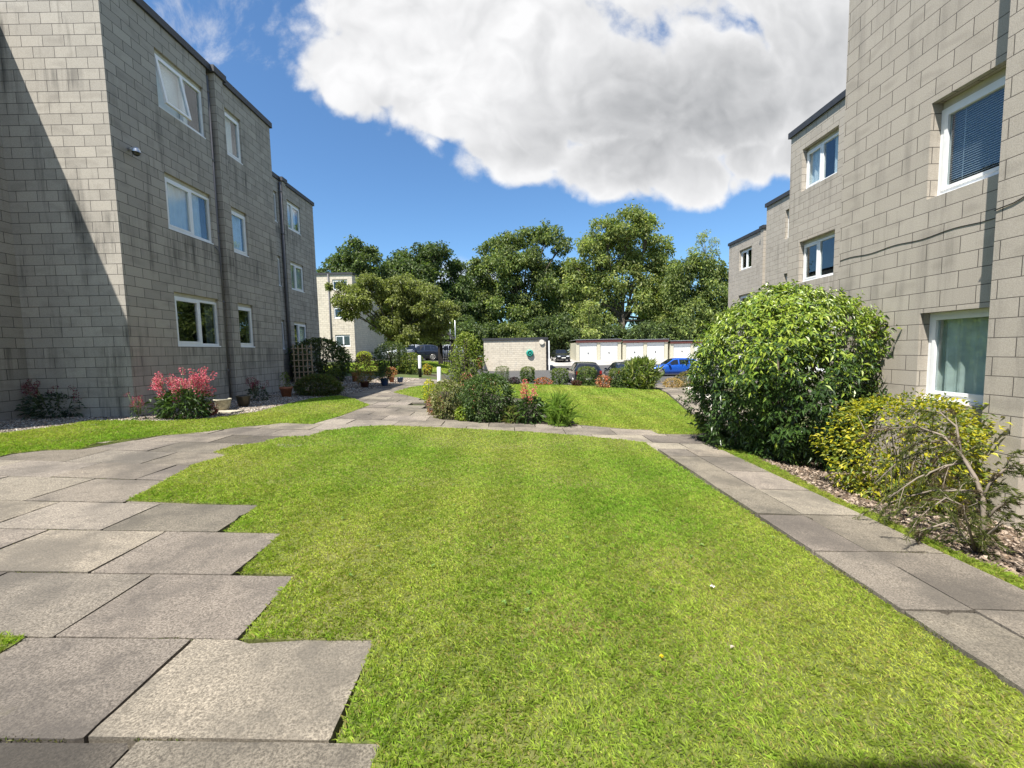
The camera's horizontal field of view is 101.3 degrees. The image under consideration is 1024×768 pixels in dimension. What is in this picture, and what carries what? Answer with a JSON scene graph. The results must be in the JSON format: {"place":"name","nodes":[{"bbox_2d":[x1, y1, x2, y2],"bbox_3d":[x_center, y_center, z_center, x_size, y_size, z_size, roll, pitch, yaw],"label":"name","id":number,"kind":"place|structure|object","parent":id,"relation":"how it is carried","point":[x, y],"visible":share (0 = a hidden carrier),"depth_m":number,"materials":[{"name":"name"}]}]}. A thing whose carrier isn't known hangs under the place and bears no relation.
{"place":"outdoors","nodes":[
{"label":"outdoors","id":0,"kind":"place"},
{"bbox_2d":[0,630,25,652],"bbox_3d":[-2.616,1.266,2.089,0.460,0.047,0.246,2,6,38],"label":"mown grass","id":1,"kind":"structure","parent":0,"point":[5,641],"depth_m":2.09,"materials":[{"name":"green plant"}]},
{"bbox_2d":[0,395,369,456],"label":"lawn","id":2,"kind":"structure","parent":0,"point":[107,443],"depth_m":7.62,"materials":[{"name":"green plant"}]},
{"bbox_2d":[0,376,417,432],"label":"gravel","id":3,"kind":"structure","parent":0,"point":[272,395],"depth_m":10.14,"materials":[{"name":"grey gravel"}]},
{"bbox_2d":[15,379,85,419],"bbox_3d":[-9.081,0.306,8.397,1.436,0.971,1.078,-1,5,0],"label":"shrub","id":4,"kind":"object","parent":3,"relation":"on","point":[32,413],"visible":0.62,"depth_m":8.17,"materials":[{"name":"green plant"}]},
{"bbox_2d":[124,392,149,419],"bbox_3d":[-7.209,0.446,8.105,0.382,0.604,0.325,-1,5,0],"label":"valerian","id":5,"kind":"object","parent":3,"relation":"on","point":[138,404],"visible":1,"depth_m":8.07,"materials":[{"name":"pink plant"}]},
{"bbox_2d":[143,366,216,419],"bbox_3d":[-6.620,0.231,8.407,1.243,1.159,1.021,-1,5,0],"label":"valerian","id":6,"kind":"object","parent":3,"relation":"on","point":[175,392],"visible":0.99,"depth_m":8.32,"materials":[{"name":"pink plant"}]},
{"bbox_2d":[213,398,231,409],"bbox_3d":[-6.582,0.468,9.551,0.355,0.263,0.351,-1,5,0],"label":"flower pot","id":7,"kind":"object","parent":3,"relation":"on","point":[224,403],"visible":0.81,"depth_m":9.45,"materials":[{"name":"ceramic"}]},
{"bbox_2d":[235,395,250,406],"bbox_3d":[-6.513,0.413,10.178,0.327,0.281,0.324,-1,5,0],"label":"glazed pot","id":8,"kind":"object","parent":3,"relation":"on","point":[243,400],"visible":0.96,"depth_m":10.08,"materials":[{"name":"ceramic"}]},
{"bbox_2d":[245,376,270,400],"bbox_3d":[-6.888,0.159,11.331,0.635,0.752,0.533,-1,5,0],"label":"valerian","id":9,"kind":"object","parent":3,"relation":"on","point":[260,388],"visible":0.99,"depth_m":11.26,"materials":[{"name":"green plant"}]},
{"bbox_2d":[278,372,292,396],"bbox_3d":[-6.654,0.006,12.338,0.366,0.744,0.355,-3,5,-22],"label":"terracotta pot","id":10,"kind":"object","parent":3,"relation":"on","point":[286,390],"visible":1,"depth_m":12.26,"materials":[{"name":"ceramic"}]},
{"bbox_2d":[291,344,313,388],"bbox_3d":[-7.118,-0.589,14.303,0.710,1.550,0.042,-1,5,0],"label":"trellis","id":11,"kind":"object","parent":3,"relation":"on","point":[303,360],"visible":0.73,"depth_m":14.28,"materials":[{"name":"brown wood"}]},
{"bbox_2d":[292,373,346,395],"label":"spreading shrub","id":12,"kind":"object","parent":3,"relation":"on","point":[312,379],"visible":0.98,"depth_m":12.74,"materials":[{"name":"green plant"}]},
{"bbox_2d":[286,337,353,381],"bbox_3d":[-8.113,-0.991,17.890,2.808,2.031,2.029,-1,5,0],"label":"rhododendron","id":13,"kind":"object","parent":3,"relation":"on","point":[321,364],"visible":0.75,"depth_m":17.62,"materials":[{"name":"green plant"}]},
{"bbox_2d":[351,354,377,387],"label":"potted shrub","id":14,"kind":"object","parent":3,"relation":"on","point":[364,384],"visible":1,"depth_m":15.77,"materials":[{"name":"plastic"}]},
{"bbox_2d":[375,366,392,385],"bbox_3d":[-5.103,-0.317,16.687,0.816,0.809,0.829,-1,5,0],"label":"blue pot","id":15,"kind":"object","parent":3,"relation":"on","point":[384,380],"visible":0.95,"depth_m":16.62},
{"bbox_2d":[326,360,450,374],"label":"lawn","id":16,"kind":"structure","parent":0,"point":[402,372],"depth_m":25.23,"materials":[{"name":"green plant"}]},
{"bbox_2d":[438,332,456,366],"bbox_3d":[-5.223,-2.806,33.357,1.700,2.850,1.700,-1,5,0],"label":"timber shelter","id":17,"kind":"object","parent":16,"relation":"on","point":[441,347],"visible":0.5,"depth_m":33.76,"materials":[{"name":"wood"}]},
{"bbox_2d":[327,358,463,364],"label":"road","id":18,"kind":"structure","parent":0,"point":[413,360],"depth_m":39.76,"materials":[{"name":"grey asphalt"}]},
{"bbox_2d":[406,345,437,360],"bbox_3d":[-8.698,-2.927,39.449,3.940,1.546,2.060,-2,5,-16],"label":"parked car","id":19,"kind":"object","parent":18,"relation":"on","point":[429,352],"visible":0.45,"depth_m":38.89,"materials":[{"name":"black paint"}]},
{"bbox_2d":[144,0,849,350],"label":"sky","id":20,"kind":"structure","parent":0,"point":[461,123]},
{"bbox_2d":[424,391,576,425],"bbox_3d":[-0.943,0.582,11.704,3.016,0.227,7.578,-3,5,-18],"label":"flower bed","id":21,"kind":"object","parent":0,"point":[528,420],"visible":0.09,"depth_m":9.80,"materials":[{"name":"soil"}]},
{"bbox_2d":[421,379,434,402],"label":"yellow flowers","id":22,"kind":"object","parent":21,"relation":"on","point":[426,382],"visible":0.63,"depth_m":11.62,"materials":[{"name":"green plant"}]},
{"bbox_2d":[429,378,466,419],"bbox_3d":[-1.382,0.347,9.179,0.867,0.967,0.707,-1,5,0],"label":"variegated shrub","id":23,"kind":"object","parent":21,"relation":"on","point":[447,405],"visible":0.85,"depth_m":9.06,"materials":[{"name":"green plant"}]},
{"bbox_2d":[454,405,474,420],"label":"lime plant","id":24,"kind":"object","parent":21,"relation":"on","point":[457,414],"visible":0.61,"depth_m":8.88,"materials":[{"name":"green plant"}]},
{"bbox_2d":[445,331,487,400],"bbox_3d":[-1.225,-0.358,11.274,1.211,2.130,0.983,-1,5,0],"label":"spirea","id":25,"kind":"object","parent":21,"relation":"on","point":[466,365],"visible":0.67,"depth_m":11.15,"materials":[{"name":"green plant"}]},
{"bbox_2d":[456,371,517,422],"bbox_3d":[-0.533,0.296,8.988,1.368,1.158,1.119,-1,5,0],"label":"dense shrub","id":26,"kind":"object","parent":21,"relation":"on","point":[484,406],"visible":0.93,"depth_m":8.76,"materials":[{"name":"green plant"}]},
{"bbox_2d":[499,402,524,423],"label":"edging plant","id":27,"kind":"object","parent":21,"relation":"on","point":[508,418],"visible":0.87,"depth_m":8.65,"materials":[{"name":"green plant"}]},
{"bbox_2d":[513,379,546,423],"bbox_3d":[0.412,0.412,8.841,0.895,1.064,0.770,-1,5,0],"label":"valerian","id":28,"kind":"object","parent":21,"relation":"on","point":[527,400],"visible":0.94,"depth_m":8.71,"materials":[{"name":"green plant"}]},
{"bbox_2d":[538,389,583,426],"bbox_3d":[0.957,0.569,8.533,0.933,0.985,0.862,-3,5,-27],"label":"iris","id":29,"kind":"object","parent":21,"relation":"on","point":[558,412],"visible":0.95,"depth_m":8.45,"materials":[{"name":"green plant"}]},
{"bbox_2d":[0,377,1023,767],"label":"paved path","id":30,"kind":"structure","parent":0,"point":[114,601],"depth_m":2.47,"materials":[{"name":"concrete"}]},
{"bbox_2d":[0,419,950,742],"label":"joint weeds","id":31,"kind":"object","parent":30,"relation":"on","point":[368,419],"visible":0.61,"depth_m":2.64,"materials":[{"name":"green plant"}]},
{"bbox_2d":[394,383,706,434],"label":"lawn","id":32,"kind":"structure","parent":0,"point":[614,408],"depth_m":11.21,"materials":[{"name":"green plant"}]},
{"bbox_2d":[576,365,596,385],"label":"clipped bush","id":33,"kind":"object","parent":32,"relation":"on","point":[592,371],"visible":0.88,"depth_m":18.68,"materials":[{"name":"green plant"}]},
{"bbox_2d":[595,375,611,387],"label":"plant","id":34,"kind":"object","parent":32,"relation":"on","point":[604,381],"visible":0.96,"depth_m":17.79,"materials":[{"name":"red plant"}]},
{"bbox_2d":[607,367,625,387],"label":"clipped bush","id":35,"kind":"object","parent":32,"relation":"on","point":[614,378],"visible":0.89,"depth_m":17.82,"materials":[{"name":"green plant"}]},
{"bbox_2d":[126,424,1023,767],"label":"lawn","id":36,"kind":"structure","parent":0,"point":[683,729],"depth_m":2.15,"materials":[{"name":"green plant"}]},
{"bbox_2d":[70,424,773,656],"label":"lawn weeds","id":37,"kind":"object","parent":36,"relation":"on","point":[527,609],"visible":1,"depth_m":3.12,"materials":[{"name":"green plant"}]},
{"bbox_2d":[325,352,829,742],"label":"ground","id":38,"kind":"structure","parent":0,"point":[425,376],"depth_m":23.10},
{"bbox_2d":[0,0,319,420],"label":"apartment building","id":39,"kind":"structure","parent":38,"relation":"on","point":[156,213],"depth_m":8.39,"materials":[{"name":"grey brick"}]},
{"bbox_2d":[154,50,205,138],"bbox_3d":[-7.672,-6.674,9.753,0.293,1.240,1.430,-1,5,0],"label":"window","id":40,"kind":"structure","parent":39,"relation":"in","point":[172,99],"depth_m":9.67,"materials":[{"name":"white plastic"}]},
{"bbox_2d":[164,173,213,244],"bbox_3d":[-7.718,-4.101,9.955,0.190,1.240,1.430,-1,5,0],"label":"window","id":41,"kind":"structure","parent":39,"relation":"in","point":[187,209],"depth_m":9.96,"materials":[{"name":"white plastic"}]},
{"bbox_2d":[174,292,220,346],"bbox_3d":[-7.667,-1.509,10.159,0.189,1.240,1.430,-1,5,0],"label":"window","id":42,"kind":"structure","parent":39,"relation":"in","point":[210,307],"depth_m":10.34,"materials":[{"name":"white plastic"}]},
{"bbox_2d":[224,109,242,164],"bbox_3d":[-7.756,-6.814,11.553,0.145,1.240,0.740,-1,5,0],"label":"window","id":43,"kind":"structure","parent":39,"relation":"in","point":[229,118],"depth_m":11.66,"materials":[{"name":"white plastic"}]},
{"bbox_2d":[231,208,248,256],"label":"window","id":44,"kind":"structure","parent":39,"relation":"in","point":[238,219],"depth_m":11.95,"materials":[{"name":"white plastic"}]},
{"bbox_2d":[238,303,254,347],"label":"window","id":45,"kind":"structure","parent":39,"relation":"in","point":[246,308],"depth_m":12.23,"materials":[{"name":"white plastic"}]},
{"bbox_2d":[287,201,299,234],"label":"window","id":46,"kind":"structure","parent":39,"relation":"in","point":[292,211],"depth_m":18.65,"materials":[{"name":"white plastic"}]},
{"bbox_2d":[290,261,304,292],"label":"window","id":47,"kind":"structure","parent":39,"relation":"in","point":[296,269],"depth_m":18.83,"materials":[{"name":"white plastic"}]},
{"bbox_2d":[294,322,305,347],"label":"window","id":48,"kind":"structure","parent":39,"relation":"in","point":[301,333],"depth_m":19.18,"materials":[{"name":"white plastic"}]},
{"bbox_2d":[316,272,394,360],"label":"apartment building","id":49,"kind":"structure","parent":38,"relation":"on","point":[356,336],"depth_m":39.66,"materials":[{"name":"concrete"}]},
{"bbox_2d":[316,234,400,282],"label":"broadleaf tree","id":50,"kind":"object","parent":38,"relation":"on","point":[358,258],"visible":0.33,"depth_m":64.71,"materials":[{"name":"green plant"}]},
{"bbox_2d":[370,341,409,373],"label":"round bush","id":51,"kind":"object","parent":38,"relation":"on","point":[392,346],"visible":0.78,"depth_m":24.15,"materials":[{"name":"green plant"}]},
{"bbox_2d":[324,270,461,364],"bbox_3d":[-8.165,-4.431,29.672,9.523,6.974,5.598,-1,5,0],"label":"spreading tree","id":52,"kind":"object","parent":38,"relation":"on","point":[398,311],"visible":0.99,"depth_m":28.47,"materials":[{"name":"green plant"}]},
{"bbox_2d":[398,352,423,374],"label":"mixed shrub","id":53,"kind":"object","parent":38,"relation":"on","point":[410,370],"visible":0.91,"depth_m":24.12,"materials":[{"name":"green plant"}]},
{"bbox_2d":[379,240,482,327],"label":"broadleaf tree","id":54,"kind":"object","parent":38,"relation":"on","point":[425,264],"visible":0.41,"depth_m":69.19,"materials":[{"name":"green plant"}]},
{"bbox_2d":[434,314,488,355],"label":"understorey bush","id":55,"kind":"object","parent":38,"relation":"on","point":[465,323],"visible":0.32,"depth_m":56.03,"materials":[{"name":"green plant"}]},
{"bbox_2d":[470,321,501,357],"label":"understorey bush","id":56,"kind":"object","parent":38,"relation":"on","point":[491,330],"visible":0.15,"depth_m":61.56,"materials":[{"name":"green plant"}]},
{"bbox_2d":[493,365,509,380],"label":"clipped bush","id":57,"kind":"object","parent":38,"relation":"on","point":[502,372],"visible":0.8,"depth_m":33.23,"materials":[{"name":"green plant"}]},
{"bbox_2d":[489,320,536,337],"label":"understorey bush","id":58,"kind":"object","parent":38,"relation":"on","point":[506,329],"visible":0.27,"depth_m":61.35,"materials":[{"name":"green plant"}]},
{"bbox_2d":[482,337,549,370],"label":"store shed","id":59,"kind":"structure","parent":38,"relation":"on","point":[510,353],"depth_m":41.88,"materials":[{"name":"brick"}]},
{"bbox_2d":[465,218,575,333],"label":"broadleaf tree","id":60,"kind":"object","parent":38,"relation":"on","point":[504,261],"visible":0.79,"depth_m":71.05,"materials":[{"name":"green plant"}]},
{"bbox_2d":[519,366,534,382],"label":"clipped bush","id":61,"kind":"object","parent":38,"relation":"on","point":[526,377],"visible":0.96,"depth_m":20.16,"materials":[{"name":"green plant"}]},
{"bbox_2d":[522,315,566,357],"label":"understorey bush","id":62,"kind":"object","parent":38,"relation":"on","point":[541,325],"visible":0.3,"depth_m":60.88,"materials":[{"name":"green plant"}]},
{"bbox_2d":[550,368,569,384],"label":"clipped bush","id":63,"kind":"object","parent":38,"relation":"on","point":[564,375],"visible":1,"depth_m":19.62,"materials":[{"name":"green plant"}]},
{"bbox_2d":[543,311,583,352],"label":"understorey bush","id":64,"kind":"object","parent":38,"relation":"on","point":[562,328],"visible":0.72,"depth_m":60.35,"materials":[{"name":"green plant"}]},
{"bbox_2d":[556,257,597,324],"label":"broadleaf tree","id":65,"kind":"object","parent":38,"relation":"on","point":[562,297],"visible":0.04,"depth_m":83.12,"materials":[{"name":"green plant"}]},
{"bbox_2d":[569,298,604,338],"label":"broadleaf tree","id":66,"kind":"object","parent":38,"relation":"on","point":[592,329],"visible":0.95,"depth_m":59.17,"materials":[{"name":"green plant"}]},
{"bbox_2d":[577,322,609,342],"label":"understorey bush","id":67,"kind":"object","parent":38,"relation":"on","point":[604,336],"visible":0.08,"depth_m":61.83,"materials":[{"name":"green plant"}]},
{"bbox_2d":[569,339,621,360],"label":"garage","id":68,"kind":"structure","parent":38,"relation":"on","point":[597,349],"depth_m":53.98,"materials":[{"name":"brick"}]},
{"bbox_2d":[579,343,596,360],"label":"door","id":69,"kind":"structure","parent":68,"relation":"in","point":[587,351],"depth_m":54.00,"materials":[{"name":"white metal"}]},
{"bbox_2d":[600,342,617,359],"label":"door","id":70,"kind":"structure","parent":68,"relation":"in","point":[608,350],"depth_m":54.00,"materials":[{"name":"white metal"}]},
{"bbox_2d":[596,323,633,342],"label":"understorey bush","id":71,"kind":"object","parent":38,"relation":"on","point":[616,331],"visible":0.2,"depth_m":62.35,"materials":[{"name":"green plant"}]},
{"bbox_2d":[555,199,678,328],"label":"broadleaf tree","id":72,"kind":"object","parent":38,"relation":"on","point":[605,270],"visible":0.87,"depth_m":67.36,"materials":[{"name":"green plant"}]},
{"bbox_2d":[619,354,664,388],"bbox_3d":[5.470,-0.451,17.724,2.051,1.664,2.053,-1,5,0],"label":"spiky bush","id":73,"kind":"object","parent":38,"relation":"on","point":[644,374],"visible":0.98,"depth_m":17.44,"materials":[{"name":"green plant"}]},
{"bbox_2d":[621,339,667,359],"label":"garage","id":74,"kind":"structure","parent":38,"relation":"on","point":[655,348],"depth_m":53.98,"materials":[{"name":"concrete"}]},
{"bbox_2d":[626,343,643,359],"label":"door","id":75,"kind":"structure","parent":74,"relation":"in","point":[632,349],"depth_m":54.01,"materials":[{"name":"white metal"}]},
{"bbox_2d":[647,342,663,358],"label":"door","id":76,"kind":"structure","parent":74,"relation":"in","point":[655,350],"depth_m":54.03,"materials":[{"name":"white metal"}]},
{"bbox_2d":[618,320,673,342],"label":"understorey bush","id":77,"kind":"object","parent":38,"relation":"on","point":[648,329],"visible":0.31,"depth_m":60.15,"materials":[{"name":"green plant"}]},
{"bbox_2d":[662,377,685,387],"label":"heather","id":78,"kind":"object","parent":38,"relation":"on","point":[676,385],"visible":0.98,"depth_m":18.94,"materials":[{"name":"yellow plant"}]},
{"bbox_2d":[658,319,703,343],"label":"understorey bush","id":79,"kind":"object","parent":38,"relation":"on","point":[666,323],"visible":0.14,"depth_m":61.38,"materials":[{"name":"green plant"}]},
{"bbox_2d":[668,340,709,358],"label":"garage","id":80,"kind":"structure","parent":38,"relation":"on","point":[682,348],"depth_m":54.02,"materials":[{"name":"concrete"}]},
{"bbox_2d":[673,344,690,357],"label":"door","id":81,"kind":"structure","parent":80,"relation":"in","point":[679,350],"depth_m":54.05,"materials":[{"name":"white metal"}]},
{"bbox_2d":[674,370,706,386],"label":"heather","id":82,"kind":"object","parent":38,"relation":"on","point":[681,375],"visible":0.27,"depth_m":19.36,"materials":[{"name":"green plant"}]},
{"bbox_2d":[656,250,728,339],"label":"broadleaf tree","id":83,"kind":"object","parent":38,"relation":"on","point":[708,304],"visible":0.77,"depth_m":61.19,"materials":[{"name":"green plant"}]},
{"bbox_2d":[677,318,709,343],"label":"understorey bush","id":84,"kind":"object","parent":38,"relation":"on","point":[692,333],"visible":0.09,"depth_m":60.26,"materials":[{"name":"green plant"}]},
{"bbox_2d":[686,229,720,262],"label":"broadleaf tree","id":85,"kind":"object","parent":38,"relation":"on","point":[703,236],"visible":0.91,"depth_m":80.67,"materials":[{"name":"green plant"}]},
{"bbox_2d":[727,0,1023,528],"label":"apartment building","id":86,"kind":"structure","parent":38,"relation":"on","point":[900,203],"depth_m":5.42,"materials":[{"name":"brick"}]},
{"bbox_2d":[741,247,751,269],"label":"window","id":87,"kind":"structure","parent":86,"relation":"in","point":[750,248],"depth_m":23.78,"materials":[{"name":"white plastic"}]},
{"bbox_2d":[803,231,834,281],"bbox_3d":[8.472,-3.451,11.468,0.189,1.170,1.320,-1,5,0],"label":"window","id":88,"kind":"structure","parent":86,"relation":"in","point":[818,241],"depth_m":11.55,"materials":[{"name":"white plastic"}]},
{"bbox_2d":[806,129,838,188],"bbox_3d":[8.422,-6.002,11.267,0.189,1.170,1.320,-1,5,0],"label":"window","id":89,"kind":"structure","parent":86,"relation":"in","point":[816,155],"depth_m":11.53,"materials":[{"name":"white plastic"}]},
{"bbox_2d":[922,308,989,406],"bbox_3d":[5.461,-0.314,4.988,0.198,1.132,1.040,-1,5,0],"label":"window","id":90,"kind":"structure","parent":86,"relation":"in","point":[957,346],"depth_m":5.15,"materials":[{"name":"glass"}]},
{"bbox_2d":[935,68,1005,196],"bbox_3d":[5.395,-2.864,4.787,0.165,1.170,0.940,-1,5,0],"label":"window","id":91,"kind":"structure","parent":86,"relation":"in","point":[995,83],"depth_m":4.97,"materials":[{"name":"white plastic"}]},
{"bbox_2d":[443,362,725,385],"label":"car park","id":92,"kind":"structure","parent":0,"point":[538,373],"depth_m":37.95,"materials":[{"name":"grey asphalt"}]},
{"bbox_2d":[566,362,601,383],"bbox_3d":[4.866,-0.758,28.654,2.180,1.566,4.240,-1,5,0],"label":"parked car","id":93,"kind":"object","parent":92,"relation":"on","point":[573,369],"visible":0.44,"depth_m":26.85,"materials":[{"name":"black paint"}]},
{"bbox_2d":[603,362,639,383],"bbox_3d":[7.535,-0.805,28.964,2.120,1.506,4.040,-1,5,-2],"label":"parked car","id":94,"kind":"object","parent":92,"relation":"on","point":[614,365],"visible":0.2,"depth_m":28.08,"materials":[{"name":"black paint"}]},
{"bbox_2d":[650,358,697,376],"bbox_3d":[13.451,-1.428,35.265,4.190,1.526,2.160,-1,5,2],"label":"parked car","id":95,"kind":"object","parent":92,"relation":"on","point":[672,366],"visible":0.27,"depth_m":34.42,"materials":[{"name":"blue paint"}]},
{"bbox_2d":[548,358,703,365],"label":"forecourt","id":96,"kind":"structure","parent":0,"point":[571,362],"depth_m":51.52,"materials":[{"name":"concrete"}]},
{"bbox_2d":[551,349,569,361],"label":"parked car","id":97,"kind":"object","parent":96,"relation":"on","point":[560,354],"visible":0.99,"depth_m":52.41,"materials":[{"name":"black paint"}]},
{"bbox_2d":[734,426,1023,577],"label":"bark bed","id":98,"kind":"object","parent":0,"point":[972,553],"visible":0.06,"depth_m":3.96,"materials":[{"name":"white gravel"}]},
{"bbox_2d":[675,279,900,471],"bbox_3d":[4.379,-0.152,6.776,3.217,3.086,3.024,-1,5,0],"label":"laurel bush","id":99,"kind":"object","parent":98,"relation":"on","point":[775,430],"visible":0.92,"depth_m":6.02,"materials":[{"name":"green plant"}]},
{"bbox_2d":[809,388,1011,513],"bbox_3d":[4.493,0.710,4.752,1.900,1.360,1.544,-1,5,0],"label":"golden shrub","id":100,"kind":"object","parent":98,"relation":"on","point":[857,485],"visible":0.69,"depth_m":4.63,"materials":[{"name":"yellow plant"}]},
{"bbox_2d":[852,407,1023,560],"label":"needle shrub","id":101,"kind":"object","parent":98,"relation":"on","point":[979,495],"visible":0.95,"depth_m":3.40,"materials":[{"name":"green plant"}]},
{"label":"lawn","id":102,"kind":"structure","parent":0,"visible":0},
{"bbox_2d":[714,445,1023,589],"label":"mown grass","id":103,"kind":"structure","parent":102,"relation":"on","point":[992,570],"depth_m":3.81,"materials":[{"name":"green plant"}]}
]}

